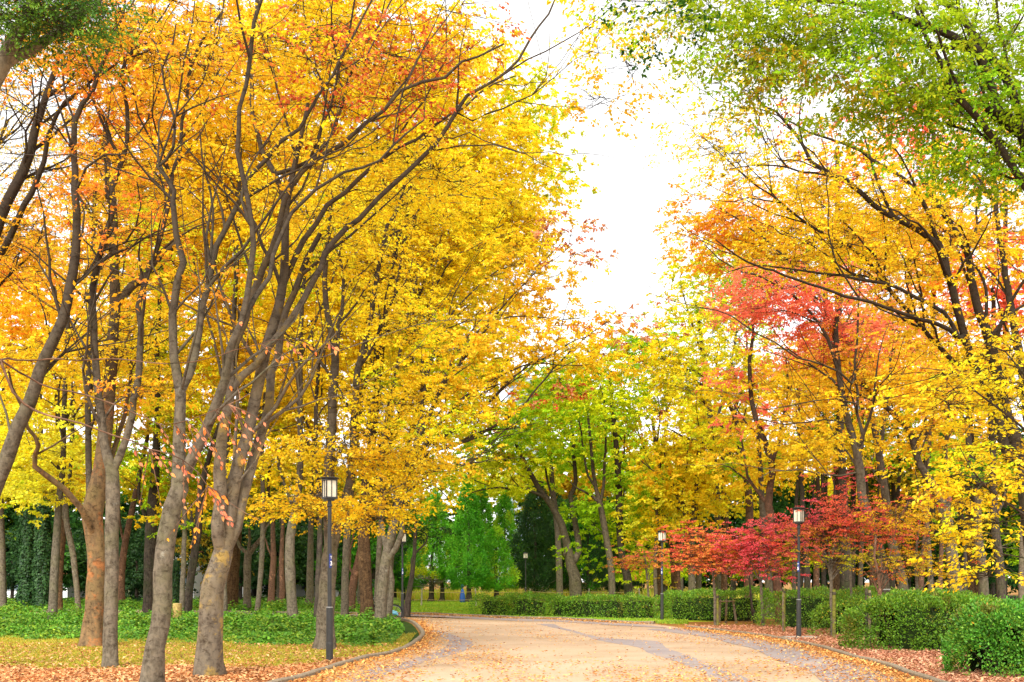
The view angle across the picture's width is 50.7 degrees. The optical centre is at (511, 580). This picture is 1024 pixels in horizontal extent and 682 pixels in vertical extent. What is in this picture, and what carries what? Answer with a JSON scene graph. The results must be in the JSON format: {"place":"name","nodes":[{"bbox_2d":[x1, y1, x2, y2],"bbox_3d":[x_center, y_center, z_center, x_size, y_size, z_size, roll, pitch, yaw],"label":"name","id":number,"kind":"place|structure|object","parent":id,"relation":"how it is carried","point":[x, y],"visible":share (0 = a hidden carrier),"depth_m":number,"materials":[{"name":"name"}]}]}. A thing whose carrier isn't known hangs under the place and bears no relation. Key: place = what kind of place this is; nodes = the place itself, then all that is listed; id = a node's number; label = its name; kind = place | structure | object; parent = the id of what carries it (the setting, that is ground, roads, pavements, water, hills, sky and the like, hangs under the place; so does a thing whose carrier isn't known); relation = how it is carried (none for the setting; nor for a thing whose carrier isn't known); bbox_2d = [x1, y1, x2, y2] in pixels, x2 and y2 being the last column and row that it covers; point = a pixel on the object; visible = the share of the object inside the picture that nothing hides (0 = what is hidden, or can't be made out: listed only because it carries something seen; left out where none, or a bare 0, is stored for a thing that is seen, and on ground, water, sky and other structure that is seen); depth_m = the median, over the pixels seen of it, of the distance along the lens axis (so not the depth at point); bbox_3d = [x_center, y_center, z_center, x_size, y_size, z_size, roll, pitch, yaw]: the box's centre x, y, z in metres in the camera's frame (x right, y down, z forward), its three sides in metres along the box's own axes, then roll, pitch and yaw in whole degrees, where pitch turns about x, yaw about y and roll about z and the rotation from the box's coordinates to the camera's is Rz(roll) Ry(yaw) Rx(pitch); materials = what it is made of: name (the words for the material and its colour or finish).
{"place":"outdoors","nodes":[
{"label":"outdoors","id":0,"kind":"place"},
{"bbox_2d":[0,320,347,547],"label":"branch","id":1,"kind":"object","parent":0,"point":[216,495],"visible":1,"depth_m":6.47,"materials":[{"name":"brown plant"}]},
{"bbox_2d":[8,590,356,607],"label":"forest floor","id":2,"kind":"structure","parent":0,"point":[192,607],"depth_m":113.56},
{"bbox_2d":[13,508,34,606],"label":"ivy clad tree","id":3,"kind":"object","parent":2,"relation":"on","point":[26,536],"visible":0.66,"depth_m":65.60,"materials":[{"name":"green plant"}]},
{"bbox_2d":[30,501,52,610],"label":"ivy clad tree","id":4,"kind":"object","parent":2,"relation":"on","point":[42,544],"visible":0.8,"depth_m":63.59,"materials":[{"name":"green plant"}]},
{"bbox_2d":[0,192,92,605],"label":"zelkova tree","id":5,"kind":"object","parent":2,"relation":"on","point":[3,581],"visible":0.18,"depth_m":65.81,"materials":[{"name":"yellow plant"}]},
{"bbox_2d":[0,198,169,533],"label":"zelkova tree","id":6,"kind":"object","parent":2,"relation":"on","point":[43,394],"visible":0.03,"depth_m":83.23,"materials":[{"name":"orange plant"}]},
{"bbox_2d":[35,137,209,603],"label":"oak tree","id":7,"kind":"object","parent":2,"relation":"on","point":[125,537],"visible":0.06,"depth_m":67.85,"materials":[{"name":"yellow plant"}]},
{"bbox_2d":[83,513,181,601],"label":"evergreen shrub","id":8,"kind":"object","parent":2,"relation":"on","point":[136,582],"visible":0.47,"depth_m":79.56,"materials":[{"name":"green plant"}]},
{"bbox_2d":[240,518,316,597],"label":"evergreen shrub","id":9,"kind":"object","parent":2,"relation":"on","point":[300,552],"visible":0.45,"depth_m":83.34,"materials":[{"name":"green plant"}]},
{"bbox_2d":[11,617,418,641],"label":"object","id":10,"kind":"structure","parent":0,"point":[409,627],"depth_m":38.94,"materials":[{"name":"plant"}]},
{"bbox_2d":[0,13,134,281],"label":"bare tree","id":11,"kind":"object","parent":10,"relation":"on","point":[2,141],"visible":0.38,"depth_m":38.08,"materials":[{"name":"plant"}]},
{"bbox_2d":[0,103,192,618],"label":"zelkova tree","id":12,"kind":"object","parent":10,"relation":"on","point":[58,501],"visible":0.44,"depth_m":47.82,"materials":[{"name":"yellow plant"}]},
{"bbox_2d":[7,0,243,560],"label":"zelkova tree","id":13,"kind":"object","parent":10,"relation":"on","point":[88,451],"visible":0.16,"depth_m":46.11,"materials":[{"name":"orange plant"}]},
{"bbox_2d":[128,362,244,610],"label":"zelkova tree","id":14,"kind":"object","parent":10,"relation":"on","point":[183,550],"visible":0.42,"depth_m":50.92,"materials":[{"name":"yellow plant"}]},
{"bbox_2d":[90,0,378,613],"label":"zelkova tree","id":15,"kind":"object","parent":10,"relation":"on","point":[250,145],"visible":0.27,"depth_m":47.92,"materials":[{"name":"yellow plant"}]},
{"bbox_2d":[160,79,417,617],"bbox_3d":[-9.726,-9.721,46.405,9.567,23.091,10.560,0,0,20],"label":"zelkova tree","id":16,"kind":"object","parent":10,"relation":"on","point":[290,583],"visible":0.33,"depth_m":44.74,"materials":[{"name":"yellow plant"}]},
{"bbox_2d":[207,176,435,616],"bbox_3d":[-7.759,-7.662,47.282,9.033,18.951,10.628,0,0,0],"label":"zelkova tree","id":17,"kind":"object","parent":10,"relation":"on","point":[320,537],"visible":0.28,"depth_m":45.59,"materials":[{"name":"yellow plant"}]},
{"bbox_2d":[249,0,515,615],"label":"zelkova tree","id":18,"kind":"object","parent":10,"relation":"on","point":[347,540],"visible":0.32,"depth_m":49.96,"materials":[{"name":"yellow plant"}]},
{"bbox_2d":[307,134,506,617],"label":"tree","id":19,"kind":"object","parent":10,"relation":"on","point":[365,575],"visible":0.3,"depth_m":46.25,"materials":[{"name":"yellow plant"}]},
{"bbox_2d":[293,230,526,608],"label":"zelkova tree","id":20,"kind":"object","parent":10,"relation":"on","point":[379,539],"visible":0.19,"depth_m":52.05,"materials":[{"name":"yellow plant"}]},
{"bbox_2d":[336,157,549,617],"bbox_3d":[-3.743,-8.313,47.769,10.650,20.274,8.935,0,0,-33],"label":"zelkova tree","id":21,"kind":"object","parent":10,"relation":"on","point":[481,235],"visible":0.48,"depth_m":47.48,"materials":[{"name":"yellow plant"}]},
{"bbox_2d":[352,155,695,619],"bbox_3d":[0.455,-9.043,45.744,14.627,21.750,12.569,0,0,-8],"label":"zelkova tree","id":22,"kind":"object","parent":10,"relation":"on","point":[481,343],"visible":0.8,"depth_m":44.32,"materials":[{"name":"yellow plant"}]},
{"bbox_2d":[13,611,909,681],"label":"path","id":23,"kind":"structure","parent":0,"point":[569,649],"depth_m":25.05,"materials":[{"name":"concrete"}]},
{"bbox_2d":[288,613,931,681],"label":"curb","id":24,"kind":"object","parent":23,"relation":"on","point":[875,666],"visible":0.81,"depth_m":26.05,"materials":[{"name":"concrete"}]},
{"bbox_2d":[288,614,933,681],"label":"fallen leaves","id":25,"kind":"object","parent":23,"relation":"on","point":[338,679],"visible":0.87,"depth_m":21.24,"materials":[{"name":"orange plant"}]},
{"bbox_2d":[539,624,754,681],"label":"path band","id":26,"kind":"object","parent":23,"relation":"on","point":[664,652],"visible":0.92,"depth_m":26.03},
{"bbox_2d":[651,628,898,681],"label":"path band","id":27,"kind":"object","parent":23,"relation":"on","point":[773,653],"visible":0.64,"depth_m":24.94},
{"bbox_2d":[5,582,1017,667],"bbox_3d":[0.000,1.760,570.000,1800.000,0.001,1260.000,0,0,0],"label":"ground","id":28,"kind":"structure","parent":0,"point":[706,623],"depth_m":45.58,"materials":[{"name":"soil"}]},
{"bbox_2d":[0,247,106,609],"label":"oak tree","id":29,"kind":"object","parent":28,"relation":"on","point":[22,308],"visible":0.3,"depth_m":59.87,"materials":[{"name":"yellow plant"}]},
{"bbox_2d":[0,336,152,610],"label":"zelkova tree","id":30,"kind":"object","parent":28,"relation":"on","point":[65,513],"visible":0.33,"depth_m":57.84,"materials":[{"name":"yellow plant"}]},
{"bbox_2d":[0,0,185,89],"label":"camphor tree","id":31,"kind":"object","parent":28,"relation":"on","point":[13,51],"visible":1,"depth_m":11.81,"materials":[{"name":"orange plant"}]},
{"bbox_2d":[0,7,217,383],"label":"cherry tree","id":32,"kind":"object","parent":28,"relation":"on","point":[21,176],"visible":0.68,"depth_m":22.94,"materials":[{"name":"orange plant"}]},
{"bbox_2d":[0,0,224,496],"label":"zelkova tree","id":33,"kind":"object","parent":28,"relation":"on","point":[12,441],"visible":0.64,"depth_m":20.95,"materials":[{"name":"orange plant"}]},
{"bbox_2d":[0,42,236,647],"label":"camphor tree","id":34,"kind":"object","parent":28,"relation":"on","point":[91,509],"visible":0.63,"depth_m":28.47,"materials":[{"name":"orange plant"}]},
{"bbox_2d":[0,0,311,668],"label":"zelkova tree","id":35,"kind":"object","parent":28,"relation":"on","point":[110,656],"visible":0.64,"depth_m":21.61,"materials":[{"name":"orange plant"}]},
{"bbox_2d":[69,183,245,612],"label":"camphor tree","id":36,"kind":"object","parent":28,"relation":"on","point":[150,544],"visible":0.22,"depth_m":53.87,"materials":[{"name":"yellow plant"}]},
{"bbox_2d":[0,640,402,681],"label":"fallen leaves","id":37,"kind":"object","parent":28,"relation":"on","point":[178,672],"visible":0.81,"depth_m":20.54,"materials":[{"name":"orange plant"}]},
{"bbox_2d":[0,594,405,646],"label":"ivy ground cover","id":38,"kind":"object","parent":28,"relation":"on","point":[353,629],"visible":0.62,"depth_m":36.98,"materials":[{"name":"green plant"}]},
{"bbox_2d":[0,632,416,673],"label":"grass","id":39,"kind":"structure","parent":28,"relation":"on","point":[406,638],"depth_m":26.09,"materials":[{"name":"plant"}]},
{"bbox_2d":[122,171,327,611],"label":"camphor tree","id":40,"kind":"object","parent":28,"relation":"on","point":[192,567],"visible":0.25,"depth_m":52.45,"materials":[{"name":"yellow plant"}]},
{"bbox_2d":[0,0,489,681],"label":"zelkova tree","id":41,"kind":"object","parent":28,"relation":"on","point":[154,660],"visible":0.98,"depth_m":17.34,"materials":[{"name":"orange plant"}]},
{"bbox_2d":[165,156,340,610],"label":"oak tree","id":42,"kind":"object","parent":28,"relation":"on","point":[233,584],"visible":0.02,"depth_m":62.79,"materials":[{"name":"yellow plant"}]},
{"bbox_2d":[203,309,347,612],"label":"zelkova tree","id":43,"kind":"object","parent":28,"relation":"on","point":[263,528],"visible":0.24,"depth_m":52.91,"materials":[{"name":"yellow plant"}]},
{"bbox_2d":[239,213,383,603],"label":"zelkova tree","id":44,"kind":"object","parent":28,"relation":"on","point":[310,576],"visible":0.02,"depth_m":73.84,"materials":[{"name":"yellow plant"}]},
{"bbox_2d":[320,476,338,659],"bbox_3d":[-3.918,-0.215,23.200,0.416,4.050,0.416,0,0,0],"label":"street lamp","id":45,"kind":"object","parent":28,"relation":"on","point":[329,489],"visible":0.94,"depth_m":23.15,"materials":[{"name":"metal"}]},
{"bbox_2d":[167,65,516,649],"bbox_3d":[-4.115,-5.765,27.653,8.454,15.235,7.728,0,0,0],"label":"zelkova tree","id":46,"kind":"object","parent":28,"relation":"on","point":[355,455],"visible":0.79,"depth_m":27.20,"materials":[{"name":"yellow plant"}]},
{"bbox_2d":[66,0,694,675],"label":"zelkova tree","id":47,"kind":"object","parent":28,"relation":"on","point":[234,490],"visible":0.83,"depth_m":19.81,"materials":[{"name":"yellow plant"}]},
{"bbox_2d":[405,448,566,558],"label":"zelkova tree","id":48,"kind":"object","parent":28,"relation":"on","point":[452,492],"visible":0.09,"depth_m":122.88,"materials":[{"name":"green plant"}]},
{"bbox_2d":[492,490,532,590],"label":"conifer","id":49,"kind":"object","parent":28,"relation":"on","point":[506,513],"visible":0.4,"depth_m":107.37,"materials":[{"name":"green plant"}]},
{"bbox_2d":[562,509,610,593],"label":"conifer","id":50,"kind":"object","parent":28,"relation":"on","point":[589,583],"visible":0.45,"depth_m":97.25,"materials":[{"name":"green plant"}]},
{"bbox_2d":[641,520,776,624],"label":"maple tree","id":51,"kind":"object","parent":28,"relation":"on","point":[693,557],"visible":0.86,"depth_m":41.65,"materials":[{"name":"red plant"}]},
{"bbox_2d":[671,319,859,621],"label":"oak tree","id":52,"kind":"object","parent":28,"relation":"on","point":[771,459],"visible":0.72,"depth_m":45.89,"materials":[{"name":"yellow plant"}]},
{"bbox_2d":[698,512,854,626],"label":"maple tree","id":53,"kind":"object","parent":28,"relation":"on","point":[751,540],"visible":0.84,"depth_m":40.77,"materials":[{"name":"red plant"}]},
{"bbox_2d":[588,148,972,593],"bbox_3d":[8.493,-6.638,36.168,12.120,16.907,9.853,0,0,0],"label":"zelkova tree","id":54,"kind":"object","parent":28,"relation":"on","point":[790,310],"visible":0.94,"depth_m":35.91,"materials":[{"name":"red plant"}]},
{"bbox_2d":[546,0,1023,273],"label":"camphor tree","id":55,"kind":"object","parent":28,"relation":"on","point":[986,70],"visible":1,"depth_m":16.45,"materials":[{"name":"green plant"}]},
{"bbox_2d":[648,134,968,590],"bbox_3d":[11.826,-8.335,43.192,12.733,20.319,10.286,0,0,0],"label":"zelkova tree","id":56,"kind":"object","parent":28,"relation":"on","point":[732,209],"visible":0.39,"depth_m":42.30,"materials":[{"name":"orange plant"}]},
{"bbox_2d":[752,584,893,628],"bbox_3d":[11.793,0.933,39.724,2.989,1.718,6.099,0,0,-40],"label":"hedge","id":57,"kind":"object","parent":28,"relation":"on","point":[808,604],"visible":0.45,"depth_m":39.89,"materials":[{"name":"green plant"}]},
{"bbox_2d":[629,1,1023,544],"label":"zelkova tree","id":58,"kind":"object","parent":28,"relation":"on","point":[933,237],"visible":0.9,"depth_m":25.93,"materials":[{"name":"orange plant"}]},
{"bbox_2d":[760,490,931,636],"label":"maple tree","id":59,"kind":"object","parent":28,"relation":"on","point":[836,531],"visible":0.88,"depth_m":33.37,"materials":[{"name":"red plant"}]},
{"bbox_2d":[682,623,1023,681],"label":"fallen leaves","id":60,"kind":"object","parent":28,"relation":"on","point":[925,657],"visible":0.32,"depth_m":24.64,"materials":[{"name":"orange plant"}]},
{"bbox_2d":[835,484,955,623],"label":"maple tree","id":61,"kind":"object","parent":28,"relation":"on","point":[886,562],"visible":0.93,"depth_m":31.09,"materials":[{"name":"red plant"}]},
{"bbox_2d":[804,588,1001,637],"bbox_3d":[13.086,1.001,35.029,8.008,1.585,3.589,0,0,-25],"label":"hedge","id":62,"kind":"object","parent":28,"relation":"on","point":[842,602],"visible":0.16,"depth_m":34.29,"materials":[{"name":"green plant"}]},
{"bbox_2d":[811,286,1018,593],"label":"zelkova tree","id":63,"kind":"object","parent":28,"relation":"on","point":[914,445],"visible":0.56,"depth_m":37.80,"materials":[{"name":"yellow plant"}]},
{"bbox_2d":[833,586,998,650],"bbox_3d":[10.508,0.951,27.780,4.530,1.680,3.111,0,0,0],"label":"hedge","id":64,"kind":"object","parent":28,"relation":"on","point":[919,628],"visible":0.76,"depth_m":26.89,"materials":[{"name":"green plant"}]},
{"bbox_2d":[851,491,996,590],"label":"maple tree","id":65,"kind":"object","parent":28,"relation":"on","point":[947,538],"visible":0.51,"depth_m":34.93,"materials":[{"name":"plant"}]},
{"bbox_2d":[860,331,1023,593],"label":"zelkova tree","id":66,"kind":"object","parent":28,"relation":"on","point":[952,488],"visible":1,"depth_m":14.01,"materials":[{"name":"yellow plant"}]},
{"bbox_2d":[910,339,1018,599],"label":"oak tree","id":67,"kind":"object","parent":28,"relation":"on","point":[1000,586],"visible":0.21,"depth_m":40.90,"materials":[{"name":"yellow plant"}]},
{"bbox_2d":[936,594,1023,677],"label":"hedge","id":68,"kind":"object","parent":28,"relation":"on","point":[991,636],"visible":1,"depth_m":19.52,"materials":[{"name":"green plant"}]},
{"bbox_2d":[0,0,1023,581],"label":"sky","id":69,"kind":"structure","parent":0,"point":[631,189],"materials":[{"name":"white"}]},
{"bbox_2d":[393,598,772,623],"bbox_3d":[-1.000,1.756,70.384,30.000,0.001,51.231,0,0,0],"label":"lawn","id":70,"kind":"structure","parent":0,"point":[443,602],"depth_m":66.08,"materials":[{"name":"plant"}]},
{"bbox_2d":[186,388,348,610],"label":"zelkova tree","id":71,"kind":"object","parent":70,"relation":"on","point":[249,551],"visible":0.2,"depth_m":60.86,"materials":[{"name":"yellow plant"}]},
{"bbox_2d":[296,308,444,609],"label":"oak tree","id":72,"kind":"object","parent":70,"relation":"on","point":[353,582],"visible":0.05,"depth_m":60.07,"materials":[{"name":"yellow plant"}]},
{"bbox_2d":[370,515,457,616],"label":"camphor tree","id":73,"kind":"object","parent":70,"relation":"on","point":[408,596],"visible":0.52,"depth_m":53.77,"materials":[{"name":"green plant"}]},
{"bbox_2d":[396,488,471,600],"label":"conifer","id":74,"kind":"object","parent":70,"relation":"on","point":[434,576],"visible":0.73,"depth_m":91.39,"materials":[{"name":"green plant"}]},
{"bbox_2d":[338,174,575,597],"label":"zelkova tree","id":75,"kind":"object","parent":70,"relation":"on","point":[491,362],"visible":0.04,"depth_m":91.08,"materials":[{"name":"yellow plant"}]},
{"bbox_2d":[445,474,495,601],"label":"conifer","id":76,"kind":"object","parent":70,"relation":"on","point":[471,507],"visible":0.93,"depth_m":89.40,"materials":[{"name":"green plant"}]},
{"bbox_2d":[357,14,600,604],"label":"zelkova tree","id":77,"kind":"object","parent":70,"relation":"on","point":[507,92],"visible":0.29,"depth_m":70.35,"materials":[{"name":"yellow plant"}]},
{"bbox_2d":[366,67,599,601],"bbox_3d":[-2.419,-12.865,56.925,13.611,29.375,13.791,0,0,41],"label":"zelkova tree","id":78,"kind":"object","parent":70,"relation":"on","point":[517,131],"visible":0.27,"depth_m":55.34,"materials":[{"name":"yellow plant"}]},
{"bbox_2d":[473,525,521,598],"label":"conifer","id":79,"kind":"object","parent":70,"relation":"on","point":[496,533],"visible":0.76,"depth_m":92.52,"materials":[{"name":"green plant"}]},
{"bbox_2d":[428,354,633,600],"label":"camphor tree","id":80,"kind":"object","parent":70,"relation":"on","point":[543,458],"visible":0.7,"depth_m":61.82,"materials":[{"name":"green plant"}]},
{"bbox_2d":[502,478,563,600],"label":"conifer","id":81,"kind":"object","parent":70,"relation":"on","point":[535,582],"visible":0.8,"depth_m":95.23,"materials":[{"name":"green plant"}]},
{"bbox_2d":[431,357,666,601],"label":"zelkova tree","id":82,"kind":"object","parent":70,"relation":"on","point":[538,473],"visible":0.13,"depth_m":85.13,"materials":[{"name":"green plant"}]},
{"bbox_2d":[529,333,661,600],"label":"camphor tree","id":83,"kind":"object","parent":70,"relation":"on","point":[598,498],"visible":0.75,"depth_m":59.93,"materials":[{"name":"green plant"}]},
{"bbox_2d":[540,591,670,618],"bbox_3d":[4.285,1.119,51.303,7.021,1.357,2.129,0,0,32],"label":"hedge","id":84,"kind":"object","parent":70,"relation":"on","point":[599,607],"visible":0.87,"depth_m":50.78,"materials":[{"name":"green plant"}]},
{"bbox_2d":[562,317,691,601],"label":"camphor tree","id":85,"kind":"object","parent":70,"relation":"on","point":[625,575],"visible":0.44,"depth_m":61.03,"materials":[{"name":"green plant"}]},
{"bbox_2d":[626,440,723,611],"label":"zelkova tree","id":86,"kind":"object","parent":70,"relation":"on","point":[688,479],"visible":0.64,"depth_m":58.04,"materials":[{"name":"yellow plant"}]},
{"bbox_2d":[605,436,781,596],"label":"zelkova tree","id":87,"kind":"object","parent":70,"relation":"on","point":[701,499],"visible":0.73,"depth_m":59.30,"materials":[{"name":"yellow plant"}]},
{"bbox_2d":[602,267,815,597],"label":"zelkova tree","id":88,"kind":"object","parent":70,"relation":"on","point":[656,359],"visible":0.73,"depth_m":57.12,"materials":[{"name":"yellow plant"}]},
{"bbox_2d":[649,584,774,620],"bbox_3d":[9.120,0.975,48.044,6.175,1.637,2.656,0,0,31],"label":"hedge","id":89,"kind":"object","parent":70,"relation":"on","point":[694,605],"visible":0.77,"depth_m":47.61,"materials":[{"name":"green plant"}]},
{"bbox_2d":[641,214,808,597],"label":"zelkova tree","id":90,"kind":"object","parent":70,"relation":"on","point":[674,306],"visible":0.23,"depth_m":67.86,"materials":[{"name":"yellow plant"}]},
{"bbox_2d":[691,356,821,616],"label":"zelkova tree","id":91,"kind":"object","parent":70,"relation":"on","point":[768,582],"visible":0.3,"depth_m":52.30,"materials":[{"name":"yellow plant"}]},
{"bbox_2d":[756,590,1017,607],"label":"forest floor","id":92,"kind":"structure","parent":0,"point":[1012,597],"depth_m":113.56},
{"bbox_2d":[397,586,759,599],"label":"grass","id":93,"kind":"structure","parent":92,"relation":"on","point":[416,594],"depth_m":99.14,"materials":[{"name":"plant"}]},
{"bbox_2d":[622,362,781,591],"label":"zelkova tree","id":94,"kind":"object","parent":92,"relation":"on","point":[695,424],"visible":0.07,"depth_m":93.34,"materials":[{"name":"yellow plant"}]},
{"bbox_2d":[720,478,856,597],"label":"background tree","id":95,"kind":"object","parent":92,"relation":"on","point":[779,503],"visible":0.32,"depth_m":79.82,"materials":[{"name":"red plant"}]},
{"bbox_2d":[776,346,888,595],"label":"oak tree","id":96,"kind":"object","parent":92,"relation":"on","point":[845,580],"visible":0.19,"depth_m":57.91,"materials":[{"name":"yellow plant"}]},
{"bbox_2d":[804,441,946,588],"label":"background tree","id":97,"kind":"object","parent":92,"relation":"on","point":[892,479],"visible":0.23,"depth_m":75.81,"materials":[{"name":"red plant"}]},
{"bbox_2d":[829,182,1003,588],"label":"background tree","id":98,"kind":"object","parent":92,"relation":"on","point":[925,296],"visible":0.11,"depth_m":84.70,"materials":[{"name":"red plant"}]},
{"bbox_2d":[845,77,1023,588],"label":"background tree","id":99,"kind":"object","parent":92,"relation":"on","point":[926,129],"visible":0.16,"depth_m":88.33,"materials":[{"name":"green plant"}]},
{"bbox_2d":[898,345,1011,594],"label":"zelkova tree","id":100,"kind":"object","parent":92,"relation":"on","point":[983,584],"visible":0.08,"depth_m":46.89,"materials":[{"name":"yellow plant"}]},
{"bbox_2d":[905,512,1019,588],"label":"background tree","id":101,"kind":"object","parent":92,"relation":"on","point":[1014,561],"visible":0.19,"depth_m":82.34,"materials":[{"name":"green plant"}]},
{"bbox_2d":[915,215,1023,597],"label":"background tree","id":102,"kind":"object","parent":92,"relation":"on","point":[992,291],"visible":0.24,"depth_m":83.77,"materials":[{"name":"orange plant"}]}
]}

